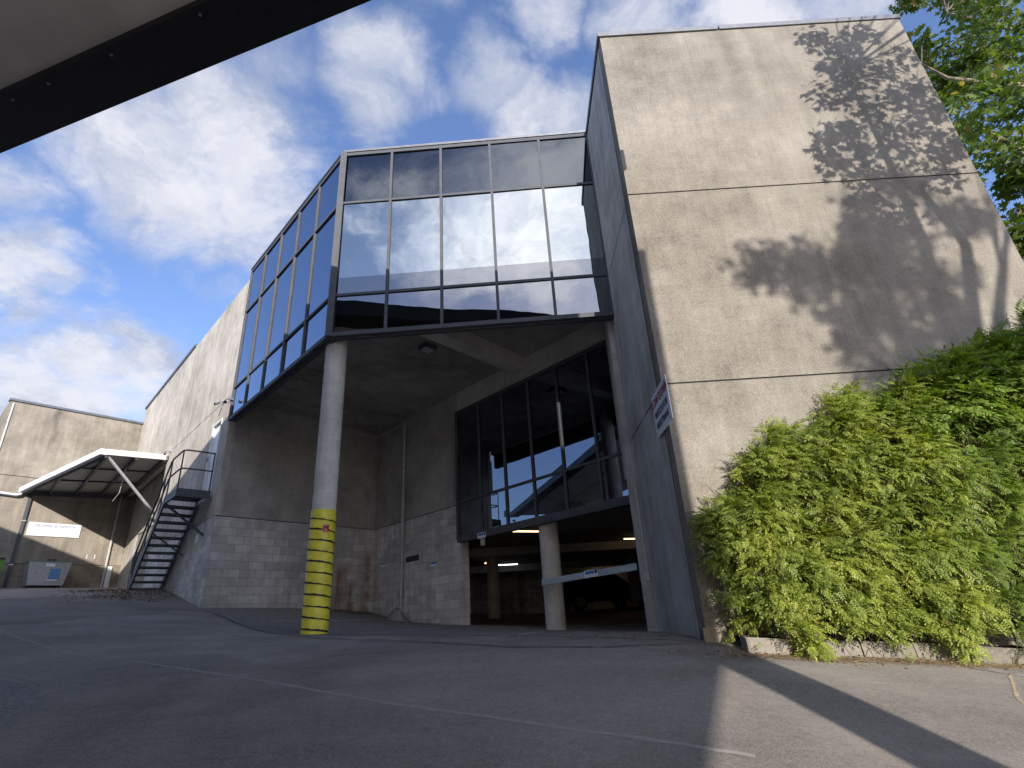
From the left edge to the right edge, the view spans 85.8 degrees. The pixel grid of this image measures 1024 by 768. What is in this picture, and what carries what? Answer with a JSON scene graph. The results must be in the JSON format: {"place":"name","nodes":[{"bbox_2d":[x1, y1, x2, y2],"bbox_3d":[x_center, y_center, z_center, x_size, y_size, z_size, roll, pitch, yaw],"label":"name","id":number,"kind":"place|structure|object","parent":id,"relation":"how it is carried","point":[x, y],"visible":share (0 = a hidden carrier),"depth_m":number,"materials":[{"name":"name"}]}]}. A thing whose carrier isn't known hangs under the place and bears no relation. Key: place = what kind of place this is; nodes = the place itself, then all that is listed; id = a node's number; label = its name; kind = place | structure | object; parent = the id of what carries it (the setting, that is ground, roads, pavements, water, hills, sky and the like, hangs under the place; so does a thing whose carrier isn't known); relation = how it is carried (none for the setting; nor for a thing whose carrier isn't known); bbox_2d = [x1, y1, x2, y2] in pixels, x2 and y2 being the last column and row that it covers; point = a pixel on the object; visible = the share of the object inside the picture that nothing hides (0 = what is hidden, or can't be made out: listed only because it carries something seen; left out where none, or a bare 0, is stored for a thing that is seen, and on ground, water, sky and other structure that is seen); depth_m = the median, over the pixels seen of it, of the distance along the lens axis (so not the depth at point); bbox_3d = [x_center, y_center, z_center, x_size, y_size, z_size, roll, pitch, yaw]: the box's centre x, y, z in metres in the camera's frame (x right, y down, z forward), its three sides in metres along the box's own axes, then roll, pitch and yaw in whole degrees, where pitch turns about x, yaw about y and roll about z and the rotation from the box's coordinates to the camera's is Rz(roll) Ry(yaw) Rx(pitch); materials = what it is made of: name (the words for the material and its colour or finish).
{"place":"outdoors","nodes":[
{"label":"outdoors","id":0,"kind":"place"},
{"bbox_2d":[0,587,1023,767],"bbox_3d":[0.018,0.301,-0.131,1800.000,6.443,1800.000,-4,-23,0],"label":"ground","id":1,"kind":"structure","parent":0,"point":[92,712],"depth_m":4.37,"materials":[{"name":"grey asphalt"}]},
{"bbox_2d":[0,557,5,571],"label":"green bin","id":2,"kind":"object","parent":1,"relation":"on","point":[2,559],"visible":1,"depth_m":19.48,"materials":[{"name":"green plastic"}]},
{"bbox_2d":[22,559,73,587],"bbox_3d":[-17.316,7.065,20.445,1.025,0.953,1.320,-22,-30,37],"label":"rubbish skip","id":3,"kind":"object","parent":1,"relation":"on","point":[53,573],"visible":0.93,"depth_m":20.17,"materials":[{"name":"grey metal"}]},
{"bbox_2d":[0,398,143,587],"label":"neighbouring warehouse","id":4,"kind":"structure","parent":1,"relation":"on","point":[38,440],"depth_m":22.10,"materials":[{"name":"grey concrete"}]},
{"bbox_2d":[2,495,32,587],"bbox_3d":[-18.569,5.850,20.697,0.100,3.400,0.140,-22,-30,37],"label":"post","id":5,"kind":"object","parent":4,"relation":"attached to","point":[23,521],"depth_m":20.63,"materials":[{"name":"grey metal"}]},
{"bbox_2d":[26,522,81,537],"bbox_3d":[-17.937,5.727,21.587,0.034,0.500,1.660,-22,-30,37],"label":"deliveries sign","id":6,"kind":"object","parent":4,"relation":"attached to","point":[51,529],"visible":1,"depth_m":21.55,"materials":[{"name":"white"}]},
{"bbox_2d":[100,496,121,587],"bbox_3d":[-16.587,6.479,22.809,0.087,3.700,0.090,-4,-23,0],"label":"corner pipe","id":7,"kind":"object","parent":4,"relation":"attached to","point":[110,545],"visible":1,"depth_m":22.73,"materials":[{"name":"plastic"}]},
{"bbox_2d":[103,566,112,587],"bbox_3d":[-16.412,7.850,22.344,0.050,0.850,0.160,-22,-30,37],"label":"white board","id":8,"kind":"object","parent":1,"relation":"on","point":[107,577],"visible":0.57,"depth_m":22.33,"materials":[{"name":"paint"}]},
{"bbox_2d":[50,587,177,603],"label":"fallen leaves","id":9,"kind":"object","parent":1,"relation":"on","point":[121,592],"visible":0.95,"depth_m":14.30,"materials":[{"name":"brown plant"}]},
{"bbox_2d":[127,449,215,589],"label":"steel staircase","id":10,"kind":"structure","parent":1,"relation":"on","point":[186,495],"depth_m":14.90,"materials":[{"name":"metal"}]},
{"bbox_2d":[0,630,754,756],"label":"kerbside marking","id":11,"kind":"object","parent":1,"relation":"on","point":[575,729],"visible":1,"depth_m":3.95,"materials":[{"name":"paint"}]},
{"bbox_2d":[167,632,679,639],"bbox_3d":[-1.181,3.534,7.671,11.966,0.723,1.574,-9,-24,12],"label":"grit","id":12,"kind":"object","parent":1,"relation":"on","point":[449,635],"visible":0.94,"depth_m":7.57,"materials":[{"name":"grey gravel"}]},
{"bbox_2d":[204,609,679,646],"bbox_3d":[-2.906,3.819,8.844,11.384,0.994,1.392,-20,-28,33],"label":"asphalt seam","id":13,"kind":"object","parent":1,"relation":"on","point":[476,644],"visible":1,"depth_m":6.12,"materials":[{"name":"black asphalt"}]},
{"bbox_2d":[202,608,693,640],"bbox_3d":[-1.860,4.438,10.464,4.857,1.006,11.882,17,-31,-40],"label":"apron surface","id":14,"kind":"object","parent":1,"relation":"on","point":[261,618],"visible":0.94,"depth_m":10.79,"materials":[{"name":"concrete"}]},
{"bbox_2d":[272,619,368,620],"bbox_3d":[-3.919,5.537,12.960,0.605,0.074,3.852,-14,-26,23],"label":"bay marking","id":15,"kind":"object","parent":14,"relation":"on","point":[329,620],"visible":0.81,"depth_m":12.39,"materials":[{"name":"white paint"}]},
{"bbox_2d":[300,341,347,633],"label":"concrete column","id":16,"kind":"structure","parent":14,"relation":"on","point":[317,587],"depth_m":9.69,"materials":[{"name":"grey concrete"}]},
{"bbox_2d":[386,607,407,621],"bbox_3d":[-3.012,6.085,14.461,0.556,0.427,0.834,13,-28,-33],"label":"concrete mound","id":17,"kind":"object","parent":14,"relation":"on","point":[396,614],"visible":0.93,"depth_m":14.28,"materials":[{"name":"grey concrete"}]},
{"bbox_2d":[332,608,474,624],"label":"dry leaves","id":18,"kind":"object","parent":14,"relation":"on","point":[379,615],"visible":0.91,"depth_m":15.07,"materials":[{"name":"brown plant"}]},
{"bbox_2d":[486,557,500,617],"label":"concrete column","id":19,"kind":"structure","parent":1,"relation":"on","point":[493,592],"depth_m":18.93,"materials":[{"name":"grey concrete"}]},
{"bbox_2d":[427,616,646,628],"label":"car park leaves","id":20,"kind":"object","parent":1,"relation":"on","point":[567,627],"visible":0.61,"depth_m":13.62,"materials":[{"name":"brown plant"}]},
{"bbox_2d":[539,522,566,629],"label":"concrete column","id":21,"kind":"structure","parent":1,"relation":"on","point":[555,615],"depth_m":11.52,"materials":[{"name":"grey concrete"}]},
{"bbox_2d":[116,14,1023,645],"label":"warehouse building","id":22,"kind":"structure","parent":1,"relation":"on","point":[734,232],"depth_m":10.81,"materials":[{"name":"grey concrete"}]},
{"bbox_2d":[18,448,168,514],"bbox_3d":[-15.250,4.122,20.119,6.731,2.046,3.558,-22,-30,37],"label":"loading canopy","id":23,"kind":"object","parent":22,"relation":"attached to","point":[101,471],"visible":0.98,"depth_m":20.22,"materials":[{"name":"white metal"}]},
{"bbox_2d":[0,491,23,495],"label":"gutter pipe","id":24,"kind":"object","parent":23,"relation":"attached to","point":[11,494],"visible":1,"depth_m":20.87,"materials":[{"name":"white metal"}]},
{"bbox_2d":[193,534,198,552],"bbox_3d":[-8.209,4.145,14.300,0.015,0.460,0.260,17,-31,-40],"label":"safety notice","id":25,"kind":"object","parent":22,"relation":"attached to","point":[196,543],"visible":0.98,"depth_m":14.28,"materials":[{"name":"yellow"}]},
{"bbox_2d":[202,418,222,490],"bbox_3d":[-8.217,2.025,15.101,0.200,2.100,0.800,17,-31,-40],"label":"door","id":26,"kind":"structure","parent":22,"relation":"in","point":[214,443],"depth_m":15.27,"materials":[{"name":"white paint"}]},
{"bbox_2d":[214,399,223,404],"bbox_3d":[-8.190,0.519,15.405,0.271,0.218,0.102,18,-32,-41],"label":"security camera","id":27,"kind":"object","parent":22,"relation":"attached to","point":[218,402],"visible":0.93,"depth_m":15.38,"materials":[{"name":"grey plastic"}]},
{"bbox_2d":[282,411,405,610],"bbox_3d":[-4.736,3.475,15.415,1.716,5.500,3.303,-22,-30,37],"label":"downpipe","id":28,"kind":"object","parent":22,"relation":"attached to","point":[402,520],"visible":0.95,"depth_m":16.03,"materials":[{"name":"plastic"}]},
{"bbox_2d":[418,341,436,353],"bbox_3d":[-1.954,-0.825,12.719,0.299,0.113,0.368,-22,-30,37],"label":"ceiling lamp","id":29,"kind":"object","parent":22,"relation":"attached to","point":[427,347],"visible":1,"depth_m":12.65,"materials":[{"name":"plastic"}]},
{"bbox_2d":[430,561,436,566],"bbox_3d":[-2.049,4.696,14.382,0.010,0.120,0.301,17,-31,-40],"label":"parking notice","id":30,"kind":"object","parent":22,"relation":"attached to","point":[433,563],"visible":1,"depth_m":14.38,"materials":[{"name":"blue"}]},
{"bbox_2d":[477,531,485,538],"bbox_3d":[-0.718,3.576,13.018,0.010,0.130,0.301,17,-31,-40],"label":"parking notice","id":31,"kind":"object","parent":22,"relation":"attached to","point":[482,535],"visible":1,"depth_m":13.01,"materials":[{"name":"white"}]},
{"bbox_2d":[498,562,517,565],"bbox_3d":[-0.183,7.604,23.252,0.906,0.089,0.120,-1,-24,-6],"label":"tube lamp","id":32,"kind":"object","parent":22,"relation":"attached to","point":[514,563],"visible":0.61,"depth_m":23.22,"materials":[{"name":"plastic"}]},
{"bbox_2d":[513,528,538,531],"bbox_3d":[0.375,3.983,14.972,0.814,0.088,0.120,7,-25,-23],"label":"tube lamp","id":33,"kind":"object","parent":22,"relation":"attached to","point":[529,530],"visible":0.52,"depth_m":14.96,"materials":[{"name":"plastic"}]},
{"bbox_2d":[541,563,638,584],"bbox_3d":[1.425,3.664,10.557,0.084,0.175,2.451,16,-30,-38],"label":"height bar","id":34,"kind":"object","parent":22,"relation":"attached to","point":[598,573],"visible":0.95,"depth_m":10.41,"materials":[{"name":"white metal"}]},
{"bbox_2d":[622,536,634,539],"bbox_3d":[4.178,4.970,17.790,1.332,0.089,0.120,4,-24,-16],"label":"tube lamp","id":35,"kind":"object","parent":22,"relation":"attached to","point":[627,537],"visible":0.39,"depth_m":17.63,"materials":[{"name":"plastic"}]},
{"bbox_2d":[629,488,649,580],"bbox_3d":[2.102,2.473,9.134,0.117,1.501,0.180,-4,-23,0],"label":"conduit","id":36,"kind":"object","parent":22,"relation":"attached to","point":[647,574],"visible":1,"depth_m":9.03,"materials":[{"name":"grey metal"}]},
{"bbox_2d":[651,374,672,438],"bbox_3d":[2.011,0.321,7.426,0.019,0.600,0.908,-4,-23,0],"label":"warning sign","id":37,"kind":"object","parent":22,"relation":"attached to","point":[661,408],"visible":1,"depth_m":7.37,"materials":[{"name":"white metal"}]},
{"bbox_2d":[563,572,643,611],"bbox_3d":[3.713,8.705,23.172,4.245,1.470,2.040,5,-25,-18],"label":"parked car","id":38,"kind":"object","parent":1,"relation":"on","point":[581,594],"visible":0.56,"depth_m":22.32,"materials":[{"name":"black paint"}]},
{"bbox_2d":[625,553,642,606],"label":"concrete column","id":39,"kind":"structure","parent":1,"relation":"on","point":[635,590],"depth_m":22.15,"materials":[{"name":"grey concrete"}]},
{"bbox_2d":[508,632,1023,676],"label":"gutter leaves","id":40,"kind":"object","parent":1,"relation":"on","point":[765,653],"visible":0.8,"depth_m":5.50,"materials":[{"name":"brown plant"}]},
{"bbox_2d":[650,646,1023,669],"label":"needle litter","id":41,"kind":"object","parent":1,"relation":"on","point":[983,665],"visible":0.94,"depth_m":5.37,"materials":[{"name":"brown plant"}]},
{"bbox_2d":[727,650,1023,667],"bbox_3d":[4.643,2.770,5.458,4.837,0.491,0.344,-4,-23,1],"label":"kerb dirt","id":42,"kind":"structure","parent":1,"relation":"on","point":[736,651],"depth_m":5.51,"materials":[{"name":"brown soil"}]},
{"bbox_2d":[733,634,1023,648],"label":"planting soil","id":43,"kind":"structure","parent":1,"relation":"on","point":[736,637],"depth_m":5.88,"materials":[{"name":"brown soil"}]},
{"bbox_2d":[684,368,1023,667],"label":"shrub","id":44,"kind":"object","parent":43,"relation":"on","point":[863,576],"visible":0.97,"depth_m":6.03,"materials":[{"name":"green plant"}]},
{"bbox_2d":[840,355,1023,662],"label":"shrub","id":45,"kind":"object","parent":43,"relation":"on","point":[1012,493],"visible":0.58,"depth_m":6.20,"materials":[{"name":"green plant"}]},
{"bbox_2d":[868,295,1023,569],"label":"tall shrub","id":46,"kind":"object","parent":43,"relation":"on","point":[998,347],"visible":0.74,"depth_m":6.75,"materials":[{"name":"green plant"}]},
{"bbox_2d":[740,637,1023,663],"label":"stone kerb","id":47,"kind":"structure","parent":1,"relation":"on","point":[778,646],"depth_m":5.59,"materials":[{"name":"concrete"}]},
{"bbox_2d":[969,667,1023,676],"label":"road patch","id":48,"kind":"object","parent":1,"relation":"on","point":[1019,672],"visible":0.95,"depth_m":5.16,"materials":[{"name":"concrete"}]},
{"bbox_2d":[1008,674,1023,703],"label":"asphalt seam","id":49,"kind":"object","parent":1,"relation":"on","point":[1010,676],"visible":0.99,"depth_m":4.55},
{"bbox_2d":[0,0,1023,421],"label":"sky","id":50,"kind":"structure","parent":0,"point":[128,229],"materials":[{"name":"blue"}]},
{"label":"garden soil","id":51,"kind":"structure","parent":0,"visible":0},
{"bbox_2d":[888,0,1023,260],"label":"plane tree","id":52,"kind":"object","parent":51,"relation":"on","point":[976,74],"visible":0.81,"depth_m":11.75,"materials":[{"name":"green plant"}]},
{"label":"service building","id":53,"kind":"object","parent":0,"visible":0},
{"bbox_2d":[0,0,370,152],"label":"service canopy","id":54,"kind":"object","parent":53,"relation":"attached to","point":[63,63],"visible":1,"depth_m":8.06,"materials":[{"name":"metal"}]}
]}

